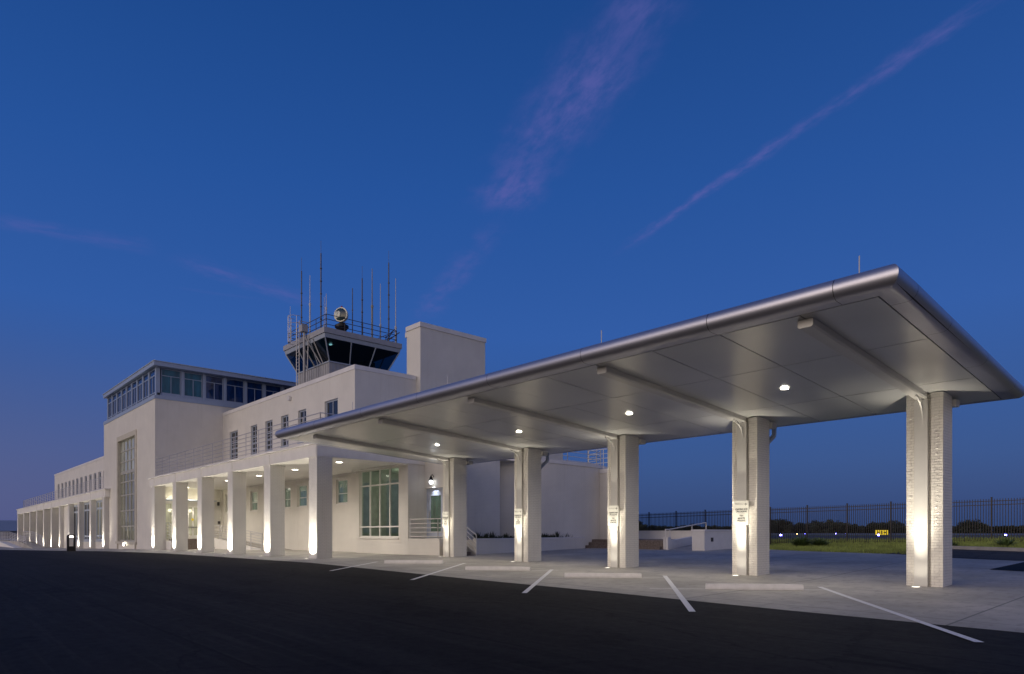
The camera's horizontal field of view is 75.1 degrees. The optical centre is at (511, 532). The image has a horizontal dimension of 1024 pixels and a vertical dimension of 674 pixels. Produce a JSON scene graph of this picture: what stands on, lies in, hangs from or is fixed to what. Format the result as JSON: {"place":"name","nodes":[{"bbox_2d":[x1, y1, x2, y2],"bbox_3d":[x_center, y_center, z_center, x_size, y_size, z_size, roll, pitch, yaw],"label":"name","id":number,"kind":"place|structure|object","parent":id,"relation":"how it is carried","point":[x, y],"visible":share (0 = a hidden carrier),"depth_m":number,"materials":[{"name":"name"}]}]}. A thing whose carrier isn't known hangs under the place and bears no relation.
{"place":"outdoors","nodes":[
{"label":"outdoors","id":0,"kind":"place"},
{"bbox_2d":[352,288,352,332],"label":"antenna","id":1,"kind":"object","parent":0,"point":[352,310],"visible":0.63,"depth_m":53.45,"materials":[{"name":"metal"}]},
{"bbox_2d":[0,550,1023,673],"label":"road","id":2,"kind":"structure","parent":0,"point":[87,612],"depth_m":10.99,"materials":[{"name":"black asphalt"}]},
{"bbox_2d":[67,534,75,550],"bbox_3d":[-37.059,0.857,56.051,0.620,1.430,0.220,0,0,-43],"label":"bollard light","id":3,"kind":"object","parent":2,"relation":"on","point":[73,547],"visible":0.98,"depth_m":56.00,"materials":[{"name":"black metal"}]},
{"bbox_2d":[330,562,374,570],"bbox_3d":[-6.222,1.327,26.614,0.130,0.105,5.083,0,0,8],"label":"stall line","id":4,"kind":"object","parent":2,"relation":"on","point":[351,566],"visible":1,"depth_m":25.96,"materials":[{"name":"white paint"}]},
{"bbox_2d":[410,563,464,579],"bbox_3d":[-2.519,1.362,24.216,0.130,0.155,7.849,0,0,8],"label":"stall line","id":5,"kind":"object","parent":2,"relation":"on","point":[436,572],"visible":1,"depth_m":23.10,"materials":[{"name":"white paint"}]},
{"bbox_2d":[522,569,553,592],"bbox_3d":[0.876,1.415,20.342,0.130,0.141,7.982,0,0,8],"label":"stall line","id":6,"kind":"object","parent":2,"relation":"on","point":[529,588],"visible":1,"depth_m":19.18,"materials":[{"name":"white paint"}]},
{"bbox_2d":[663,576,695,611],"bbox_3d":[4.193,1.456,17.130,0.130,0.163,8.426,0,0,9],"label":"stall line","id":7,"kind":"object","parent":2,"relation":"on","point":[688,606],"visible":1,"depth_m":15.50,"materials":[{"name":"white paint"}]},
{"bbox_2d":[819,587,981,641],"bbox_3d":[7.410,1.502,13.574,0.130,0.143,8.123,0,0,10],"label":"stall line","id":8,"kind":"object","parent":2,"relation":"on","point":[933,626],"visible":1,"depth_m":11.89,"materials":[{"name":"white paint"}]},
{"bbox_2d":[0,538,1023,632],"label":"pavement","id":9,"kind":"structure","parent":0,"point":[980,593],"depth_m":20.18,"materials":[{"name":"concrete"}]},
{"bbox_2d":[0,541,21,547],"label":"ramp wall","id":10,"kind":"structure","parent":9,"relation":"on","point":[6,544],"depth_m":101.38,"materials":[{"name":"white concrete"}]},
{"bbox_2d":[0,540,45,548],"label":"ramp","id":11,"kind":"structure","parent":9,"relation":"on","point":[29,544],"depth_m":95.19,"materials":[{"name":"concrete"}]},
{"bbox_2d":[0,532,25,542],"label":"handrail","id":12,"kind":"object","parent":11,"relation":"on","point":[4,533],"visible":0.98,"depth_m":106.53,"materials":[{"name":"metal"}]},
{"bbox_2d":[23,531,44,546],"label":"handrail","id":13,"kind":"object","parent":9,"relation":"on","point":[35,537],"visible":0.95,"depth_m":94.91,"materials":[{"name":"metal"}]},
{"bbox_2d":[16,321,607,558],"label":"terminal building","id":14,"kind":"structure","parent":9,"relation":"on","point":[173,432],"depth_m":46.20,"materials":[{"name":"white paint"}]},
{"bbox_2d":[74,505,77,541],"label":"window","id":15,"kind":"structure","parent":14,"relation":"in","point":[75,506],"depth_m":80.16,"materials":[{"name":"grey glass"}]},
{"bbox_2d":[83,502,88,541],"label":"window","id":16,"kind":"structure","parent":14,"relation":"in","point":[86,505],"depth_m":76.00,"materials":[{"name":"grey glass"}]},
{"bbox_2d":[95,500,101,541],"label":"window","id":17,"kind":"structure","parent":14,"relation":"in","point":[99,502],"depth_m":70.79,"materials":[{"name":"glass"}]},
{"bbox_2d":[108,397,110,417],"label":"window","id":18,"kind":"structure","parent":14,"relation":"in","point":[109,399],"depth_m":67.86,"materials":[{"name":"blue glass"}]},
{"bbox_2d":[113,394,115,415],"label":"window","id":19,"kind":"structure","parent":14,"relation":"in","point":[114,396],"depth_m":66.11,"materials":[{"name":"blue glass"}]},
{"bbox_2d":[117,391,120,413],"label":"window","id":20,"kind":"structure","parent":14,"relation":"in","point":[118,393],"depth_m":64.83,"materials":[{"name":"blue glass"}]},
{"bbox_2d":[122,387,125,410],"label":"window","id":21,"kind":"structure","parent":14,"relation":"in","point":[123,390],"depth_m":63.35,"materials":[{"name":"blue glass"}]},
{"bbox_2d":[120,470,134,541],"bbox_3d":[-35.686,-2.425,62.200,0.120,6.550,6.500,0,0,-43],"label":"window","id":22,"kind":"structure","parent":14,"relation":"in","point":[127,479],"depth_m":62.61,"materials":[{"name":"grey glass"}]},
{"bbox_2d":[120,436,134,473],"bbox_3d":[-35.686,-7.252,62.200,0.120,3.097,6.500,0,0,-43],"label":"window","id":23,"kind":"structure","parent":14,"relation":"in","point":[127,447],"depth_m":62.61,"materials":[{"name":"grey glass"}]},
{"bbox_2d":[127,384,130,407],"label":"window","id":24,"kind":"structure","parent":14,"relation":"in","point":[129,386],"depth_m":62.00,"materials":[{"name":"blue glass"}]},
{"bbox_2d":[132,381,135,404],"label":"window","id":25,"kind":"structure","parent":14,"relation":"in","point":[134,383],"depth_m":60.67,"materials":[{"name":"blue glass"}]},
{"bbox_2d":[138,377,141,401],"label":"window","id":26,"kind":"structure","parent":14,"relation":"in","point":[140,379],"depth_m":59.16,"materials":[{"name":"blue glass"}]},
{"bbox_2d":[143,373,147,398],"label":"window","id":27,"kind":"structure","parent":14,"relation":"in","point":[145,378],"depth_m":57.93,"materials":[{"name":"blue glass"}]},
{"bbox_2d":[149,369,154,395],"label":"window","id":28,"kind":"structure","parent":14,"relation":"in","point":[152,373],"depth_m":56.33,"materials":[{"name":"blue glass"}]},
{"bbox_2d":[166,523,171,538],"bbox_3d":[-27.844,0.188,53.973,0.546,2.024,2.817,0,0,-43],"label":"handrail","id":29,"kind":"object","parent":14,"relation":"attached to","point":[168,531],"visible":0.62,"depth_m":54.89,"materials":[{"name":"metal"}]},
{"bbox_2d":[161,368,180,394],"bbox_3d":[-28.742,-12.680,56.168,1.510,2.040,0.080,0,0,-43],"label":"window","id":30,"kind":"structure","parent":14,"relation":"in","point":[170,379],"depth_m":56.15,"materials":[{"name":"teal glass"}]},
{"bbox_2d":[188,504,196,538],"bbox_3d":[-27.277,-0.940,57.072,0.870,2.920,0.130,0,0,-43],"label":"entry door","id":31,"kind":"structure","parent":14,"relation":"in","point":[192,509],"depth_m":57.03,"materials":[{"name":"glass"}]},
{"bbox_2d":[184,372,201,397],"bbox_3d":[-27.442,-12.680,57.362,1.480,2.040,0.080,0,0,-43],"label":"window","id":32,"kind":"structure","parent":14,"relation":"in","point":[192,381],"depth_m":57.34,"materials":[{"name":"teal glass"}]},
{"bbox_2d":[205,375,222,400],"bbox_3d":[-26.153,-12.680,58.546,1.480,2.040,0.080,0,0,-43],"label":"window","id":33,"kind":"structure","parent":14,"relation":"in","point":[213,385],"depth_m":58.52,"materials":[{"name":"blue glass"}]},
{"bbox_2d":[231,431,237,458],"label":"window","id":34,"kind":"structure","parent":14,"relation":"in","point":[233,434],"depth_m":57.20,"materials":[{"name":"grey glass"}]},
{"bbox_2d":[226,378,243,403],"bbox_3d":[-24.838,-12.680,59.753,1.550,2.040,0.080,0,0,-43],"label":"window","id":35,"kind":"structure","parent":14,"relation":"in","point":[234,388],"depth_m":59.74,"materials":[{"name":"blue glass"}]},
{"bbox_2d":[214,524,262,548],"bbox_3d":[-21.692,0.213,52.107,0.048,1.934,10.944,0,0,-43],"label":"handrail","id":36,"kind":"object","parent":14,"relation":"on","point":[246,538],"visible":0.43,"depth_m":49.75,"materials":[{"name":"metal"}]},
{"bbox_2d":[250,491,257,511],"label":"window","id":37,"kind":"structure","parent":14,"relation":"in","point":[254,494],"depth_m":53.91,"materials":[{"name":"green glass"}]},
{"bbox_2d":[252,425,256,454],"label":"window","id":38,"kind":"structure","parent":14,"relation":"in","point":[254,428],"depth_m":53.97,"materials":[{"name":"grey glass"}]},
{"bbox_2d":[247,382,262,403],"bbox_3d":[-23.535,-12.680,60.950,1.450,2.040,0.080,0,0,-43],"label":"window","id":39,"kind":"structure","parent":14,"relation":"in","point":[254,390],"depth_m":60.91,"materials":[{"name":"blue glass"}]},
{"bbox_2d":[265,420,271,451],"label":"window","id":40,"kind":"structure","parent":14,"relation":"in","point":[269,423],"depth_m":51.79,"materials":[{"name":"grey glass"}]},
{"bbox_2d":[266,384,280,396],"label":"window","id":41,"kind":"structure","parent":14,"relation":"in","point":[270,389],"depth_m":62.03,"materials":[{"name":"blue glass"}]},
{"bbox_2d":[280,415,288,447],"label":"window","id":42,"kind":"structure","parent":14,"relation":"in","point":[285,418],"depth_m":49.64,"materials":[{"name":"grey glass"}]},
{"bbox_2d":[285,487,290,508],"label":"window","id":43,"kind":"structure","parent":14,"relation":"in","point":[287,490],"depth_m":49.31,"materials":[{"name":"green glass"}]},
{"bbox_2d":[297,409,305,443],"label":"window","id":44,"kind":"structure","parent":14,"relation":"in","point":[302,413],"depth_m":47.47,"materials":[{"name":"grey glass"}]},
{"bbox_2d":[296,485,306,507],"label":"window","id":45,"kind":"structure","parent":14,"relation":"in","point":[302,488],"depth_m":47.36,"materials":[{"name":"green glass"}]},
{"bbox_2d":[326,399,337,416],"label":"window","id":46,"kind":"structure","parent":14,"relation":"in","point":[331,406],"depth_m":44.25,"materials":[{"name":"blue glass"}]},
{"bbox_2d":[335,479,347,504],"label":"window","id":47,"kind":"structure","parent":14,"relation":"in","point":[342,484],"depth_m":43.19,"materials":[{"name":"green glass"}]},
{"bbox_2d":[283,314,401,385],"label":"control tower","id":48,"kind":"structure","parent":14,"relation":"on","point":[322,351],"depth_m":53.50,"materials":[{"name":"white glass"}]},
{"bbox_2d":[301,258,302,336],"bbox_3d":[-17.458,-19.310,55.303,0.261,6.980,0.261,0,0,-43],"label":"antenna","id":49,"kind":"object","parent":48,"relation":"on","point":[301,293],"visible":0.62,"depth_m":55.26,"materials":[{"name":"metal"}]},
{"bbox_2d":[309,301,310,332],"bbox_3d":[-16.416,-18.360,54.168,0.190,5.080,0.190,0,0,-43],"label":"antenna","id":50,"kind":"object","parent":48,"relation":"on","point":[309,317],"visible":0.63,"depth_m":54.12,"materials":[{"name":"grey metal"}]},
{"bbox_2d":[320,253,321,327],"bbox_3d":[-15.087,-19.435,52.647,0.284,7.230,0.284,0,0,-43],"label":"antenna","id":51,"kind":"object","parent":48,"relation":"on","point":[321,289],"visible":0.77,"depth_m":52.61,"materials":[{"name":"metal"}]},
{"bbox_2d":[325,296,326,326],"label":"antenna","id":52,"kind":"object","parent":48,"relation":"on","point":[326,311],"visible":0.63,"depth_m":51.85,"materials":[{"name":"grey metal"}]},
{"bbox_2d":[334,306,348,330],"bbox_3d":[-13.636,-16.995,53.433,1.100,2.350,1.144,0,0,-43],"label":"rotating beacon","id":53,"kind":"object","parent":48,"relation":"on","point":[341,311],"visible":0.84,"depth_m":53.15,"materials":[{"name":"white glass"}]},
{"bbox_2d":[361,278,362,324],"bbox_3d":[-12.141,-18.710,54.022,0.261,5.780,0.261,0,0,-43],"label":"antenna","id":54,"kind":"object","parent":48,"relation":"on","point":[362,300],"visible":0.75,"depth_m":53.99,"materials":[{"name":"metal"}]},
{"bbox_2d":[371,270,372,336],"bbox_3d":[-11.475,-18.735,54.701,0.237,5.830,0.237,0,0,-43],"label":"antenna","id":55,"kind":"object","parent":48,"relation":"on","point":[372,308],"visible":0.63,"depth_m":54.64,"materials":[{"name":"grey metal"}]},
{"bbox_2d":[379,284,380,338],"bbox_3d":[-10.889,-18.210,55.172,0.190,4.780,0.190,0,0,-43],"label":"antenna","id":56,"kind":"object","parent":48,"relation":"on","point":[380,311],"visible":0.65,"depth_m":55.14,"materials":[{"name":"grey metal"}]},
{"bbox_2d":[388,263,389,340],"bbox_3d":[-10.300,-19.685,55.713,0.261,7.730,0.261,0,0,-43],"label":"antenna","id":57,"kind":"object","parent":48,"relation":"on","point":[388,301],"visible":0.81,"depth_m":55.67,"materials":[{"name":"metal"}]},
{"bbox_2d":[395,278,396,341],"bbox_3d":[-9.787,-18.610,56.116,0.213,5.580,0.213,0,0,-43],"label":"antenna","id":58,"kind":"object","parent":48,"relation":"on","point":[395,309],"visible":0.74,"depth_m":56.08,"materials":[{"name":"grey metal"}]},
{"bbox_2d":[358,466,398,538],"bbox_3d":[-7.741,-1.685,38.816,0.250,4.070,4.450,0,0,-43],"label":"window","id":59,"kind":"structure","parent":14,"relation":"in","point":[372,537],"depth_m":38.85,"materials":[{"name":"white metal"}]},
{"bbox_2d":[410,518,442,538],"bbox_3d":[-4.560,-0.209,35.492,0.251,1.077,2.799,0,0,-43],"label":"handrail","id":60,"kind":"object","parent":14,"relation":"on","point":[437,527],"visible":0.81,"depth_m":35.29,"materials":[{"name":"grey metal"}]},
{"bbox_2d":[429,474,433,483],"bbox_3d":[-4.426,-2.912,36.481,0.257,0.565,0.298,0,0,12],"label":"wall lamp","id":61,"kind":"object","parent":14,"relation":"attached to","point":[430,479],"visible":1,"depth_m":36.39,"materials":[{"name":"white glass"}]},
{"bbox_2d":[427,487,442,537],"bbox_3d":[-4.208,-1.075,36.699,0.130,2.750,1.650,0,0,-43],"label":"end door","id":62,"kind":"structure","parent":14,"relation":"in","point":[434,498],"depth_m":36.83,"materials":[{"name":"green paint"}]},
{"bbox_2d":[384,560,442,563],"bbox_3d":[-4.114,1.227,27.912,2.495,0.149,0.190,0,0,6],"label":"wheel stop","id":63,"kind":"object","parent":9,"relation":"on","point":[413,561],"visible":1,"depth_m":27.83,"materials":[{"name":"concrete"}]},
{"bbox_2d":[467,527,476,554],"bbox_3d":[-2.351,0.218,34.670,0.059,1.925,1.603,0,0,-43],"label":"handrail","id":64,"kind":"object","parent":9,"relation":"on","point":[472,540],"visible":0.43,"depth_m":34.29,"materials":[{"name":"grey metal"}]},
{"bbox_2d":[465,566,529,570],"bbox_3d":[-0.515,1.291,24.000,2.355,0.150,0.190,0,0,7],"label":"wheel stop","id":65,"kind":"object","parent":9,"relation":"on","point":[499,568],"visible":1,"depth_m":23.93,"materials":[{"name":"concrete"}]},
{"bbox_2d":[467,537,584,554],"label":"planter wall","id":66,"kind":"structure","parent":9,"relation":"on","point":[493,545],"depth_m":36.95,"materials":[{"name":"white paint"}]},
{"bbox_2d":[564,573,641,577],"bbox_3d":[2.821,1.331,20.723,2.363,0.155,0.190,0,0,9],"label":"wheel stop","id":67,"kind":"object","parent":9,"relation":"on","point":[603,575],"visible":1,"depth_m":20.64,"materials":[{"name":"concrete"}]},
{"bbox_2d":[585,539,673,549],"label":"stone steps","id":68,"kind":"structure","parent":9,"relation":"on","point":[653,544],"depth_m":40.14,"materials":[{"name":"brown stone"}]},
{"bbox_2d":[275,256,1023,586],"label":"entrance canopy","id":69,"kind":"object","parent":9,"relation":"on","point":[891,338],"visible":0.99,"depth_m":18.08,"materials":[{"name":"metal"}]},
{"bbox_2d":[442,512,448,527],"bbox_3d":[-3.244,-0.630,32.947,0.126,0.780,0.490,0,0,-43],"label":"parking sign","id":70,"kind":"object","parent":69,"relation":"attached to","point":[445,519],"visible":1,"depth_m":32.91,"materials":[{"name":"white metal"}]},
{"bbox_2d":[514,509,522,526],"bbox_3d":[0.307,-0.630,29.080,0.126,0.780,0.490,0,0,-43],"label":"parking sign","id":71,"kind":"object","parent":69,"relation":"attached to","point":[518,517],"visible":1,"depth_m":29.02,"materials":[{"name":"white metal"}]},
{"bbox_2d":[608,505,618,525],"bbox_3d":[3.865,-0.630,25.206,0.126,0.780,0.490,0,0,-43],"label":"parking sign","id":72,"kind":"object","parent":69,"relation":"attached to","point":[613,515],"visible":1,"depth_m":25.16,"materials":[{"name":"white metal"}]},
{"bbox_2d":[734,500,748,524],"bbox_3d":[7.383,-0.630,21.376,0.126,0.780,0.490,0,0,-43],"label":"parking sign","id":73,"kind":"object","parent":69,"relation":"attached to","point":[741,512],"visible":1,"depth_m":21.33,"materials":[{"name":"white metal"}]},
{"bbox_2d":[639,531,691,538],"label":"parapet wall","id":74,"kind":"structure","parent":9,"relation":"on","point":[660,534],"depth_m":45.10,"materials":[{"name":"white concrete"}]},
{"bbox_2d":[663,536,691,549],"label":"ramp wall","id":75,"kind":"structure","parent":9,"relation":"on","point":[678,543],"depth_m":39.26,"materials":[{"name":"white concrete"}]},
{"bbox_2d":[665,522,706,549],"bbox_3d":[10.479,0.173,40.052,4.249,1.654,0.078,0,0,-41],"label":"handrail","id":76,"kind":"object","parent":75,"relation":"attached to","point":[681,527],"visible":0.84,"depth_m":39.46,"materials":[{"name":"grey metal"}]},
{"bbox_2d":[669,545,691,549],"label":"ramp","id":77,"kind":"structure","parent":9,"relation":"on","point":[688,547],"depth_m":38.67,"materials":[{"name":"concrete"}]},
{"bbox_2d":[691,529,731,550],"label":"block wall","id":78,"kind":"structure","parent":9,"relation":"on","point":[707,539],"depth_m":36.95,"materials":[{"name":"concrete"}]},
{"bbox_2d":[705,583,803,589],"bbox_3d":[6.169,1.381,17.003,2.378,0.150,0.190,0,0,7],"label":"wheel stop","id":79,"kind":"object","parent":9,"relation":"on","point":[721,586],"visible":1,"depth_m":16.93,"materials":[{"name":"concrete"}]},
{"bbox_2d":[0,0,1023,526],"label":"sky","id":80,"kind":"structure","parent":0,"point":[534,179],"materials":[{"name":"blue"}]},
{"bbox_2d":[8,535,1023,560],"bbox_3d":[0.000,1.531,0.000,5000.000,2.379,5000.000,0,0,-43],"label":"ground","id":81,"kind":"structure","parent":0,"point":[869,535],"depth_m":124.07,"materials":[{"name":"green plant"}]},
{"bbox_2d":[0,520,16,537],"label":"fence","id":82,"kind":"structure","parent":81,"relation":"on","point":[6,526],"depth_m":261.70,"materials":[{"name":"metal"}]},
{"bbox_2d":[639,524,647,530],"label":"tree","id":83,"kind":"object","parent":81,"relation":"on","point":[644,527],"visible":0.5,"depth_m":418.36,"materials":[{"name":"green plant"}]},
{"bbox_2d":[769,520,776,532],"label":"tree","id":84,"kind":"object","parent":81,"relation":"on","point":[771,526],"visible":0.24,"depth_m":400.25,"materials":[{"name":"green plant"}]},
{"bbox_2d":[774,519,792,532],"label":"tree","id":85,"kind":"object","parent":81,"relation":"on","point":[784,523],"visible":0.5,"depth_m":408.81,"materials":[{"name":"green plant"}]},
{"bbox_2d":[781,524,793,532],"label":"tree","id":86,"kind":"object","parent":81,"relation":"on","point":[783,526],"visible":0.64,"depth_m":403.52,"materials":[{"name":"green plant"}]},
{"bbox_2d":[785,536,814,546],"bbox_3d":[16.542,0.477,38.364,2.418,0.734,2.412,0,0,-18],"label":"grass clump","id":87,"kind":"object","parent":81,"relation":"on","point":[803,541],"visible":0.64,"depth_m":38.11,"materials":[{"name":"green plant"}]},
{"bbox_2d":[792,522,808,532],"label":"tree","id":88,"kind":"object","parent":81,"relation":"on","point":[795,528],"visible":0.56,"depth_m":411.44,"materials":[{"name":"green plant"}]},
{"bbox_2d":[809,521,827,532],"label":"tree","id":89,"kind":"object","parent":81,"relation":"on","point":[817,527],"visible":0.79,"depth_m":399.11,"materials":[{"name":"green plant"}]},
{"bbox_2d":[810,537,829,545],"bbox_3d":[17.640,0.514,38.209,1.775,0.615,1.903,0,0,-3],"label":"grass clump","id":90,"kind":"object","parent":81,"relation":"on","point":[817,541],"visible":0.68,"depth_m":37.96,"materials":[{"name":"green plant"}]},
{"bbox_2d":[639,497,1023,543],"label":"iron fence","id":91,"kind":"object","parent":81,"relation":"on","point":[675,516],"visible":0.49,"depth_m":40.58,"materials":[{"name":"black metal"}]},
{"bbox_2d":[831,522,842,532],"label":"tree","id":92,"kind":"object","parent":81,"relation":"on","point":[836,527],"visible":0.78,"depth_m":401.29,"materials":[{"name":"green plant"}]},
{"bbox_2d":[840,522,852,532],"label":"tree","id":93,"kind":"object","parent":81,"relation":"on","point":[843,530],"visible":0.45,"depth_m":403.91,"materials":[{"name":"green plant"}]},
{"bbox_2d":[871,521,885,532],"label":"tree","id":94,"kind":"object","parent":81,"relation":"on","point":[882,526],"visible":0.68,"depth_m":406.87,"materials":[{"name":"green plant"}]},
{"bbox_2d":[889,520,903,532],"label":"tree","id":95,"kind":"object","parent":81,"relation":"on","point":[899,524],"visible":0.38,"depth_m":435.37,"materials":[{"name":"green plant"}]},
{"bbox_2d":[955,522,977,532],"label":"tree","id":96,"kind":"object","parent":81,"relation":"on","point":[961,528],"visible":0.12,"depth_m":411.93,"materials":[{"name":"green plant"}]},
{"bbox_2d":[960,519,979,532],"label":"tree","id":97,"kind":"object","parent":81,"relation":"on","point":[962,523],"visible":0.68,"depth_m":400.07,"materials":[{"name":"green plant"}]},
{"bbox_2d":[973,521,990,532],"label":"tree","id":98,"kind":"object","parent":81,"relation":"on","point":[985,529],"visible":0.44,"depth_m":409.07,"materials":[{"name":"green plant"}]},
{"bbox_2d":[952,546,1023,551],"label":"kerb","id":99,"kind":"structure","parent":81,"relation":"on","point":[988,548],"depth_m":29.64,"materials":[{"name":"concrete"}]},
{"bbox_2d":[999,525,1010,532],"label":"tree","id":100,"kind":"object","parent":81,"relation":"on","point":[1004,529],"visible":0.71,"depth_m":403.00,"materials":[{"name":"green plant"}]},
{"bbox_2d":[994,537,1018,545],"bbox_3d":[23.317,0.403,31.401,1.323,0.589,1.412,0,0,-43],"label":"grass clump","id":101,"kind":"object","parent":81,"relation":"on","point":[1006,542],"visible":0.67,"depth_m":31.32,"materials":[{"name":"green plant"}]},
{"bbox_2d":[1018,525,1023,532],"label":"tree","id":102,"kind":"object","parent":81,"relation":"on","point":[1021,529],"visible":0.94,"depth_m":419.57,"materials":[{"name":"green plant"}]},
{"bbox_2d":[769,535,1022,539],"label":"taxiway","id":103,"kind":"structure","parent":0,"point":[836,537],"depth_m":95.42,"materials":[{"name":"grey asphalt"}]},
{"bbox_2d":[769,536,1023,554],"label":"grass","id":104,"kind":"structure","parent":0,"point":[843,545],"depth_m":35.31,"materials":[{"name":"green plant"}]},
{"bbox_2d":[769,533,1023,534],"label":"runway","id":105,"kind":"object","parent":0,"point":[892,533],"visible":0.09,"depth_m":338.21,"materials":[{"name":"grey asphalt"}]},
{"bbox_2d":[876,530,887,534],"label":"airfield sign","id":106,"kind":"object","parent":105,"relation":"on","point":[882,532],"visible":0.68,"depth_m":150.03,"materials":[{"name":"yellow metal"}]},
{"bbox_2d":[889,549,1023,560],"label":"driveway","id":107,"kind":"structure","parent":0,"point":[991,555],"depth_m":27.20,"materials":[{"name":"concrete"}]},
{"bbox_2d":[993,562,1023,570],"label":"asphalt apron","id":108,"kind":"object","parent":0,"point":[1017,567],"visible":1,"depth_m":21.67,"materials":[{"name":"black asphalt"}]}
]}

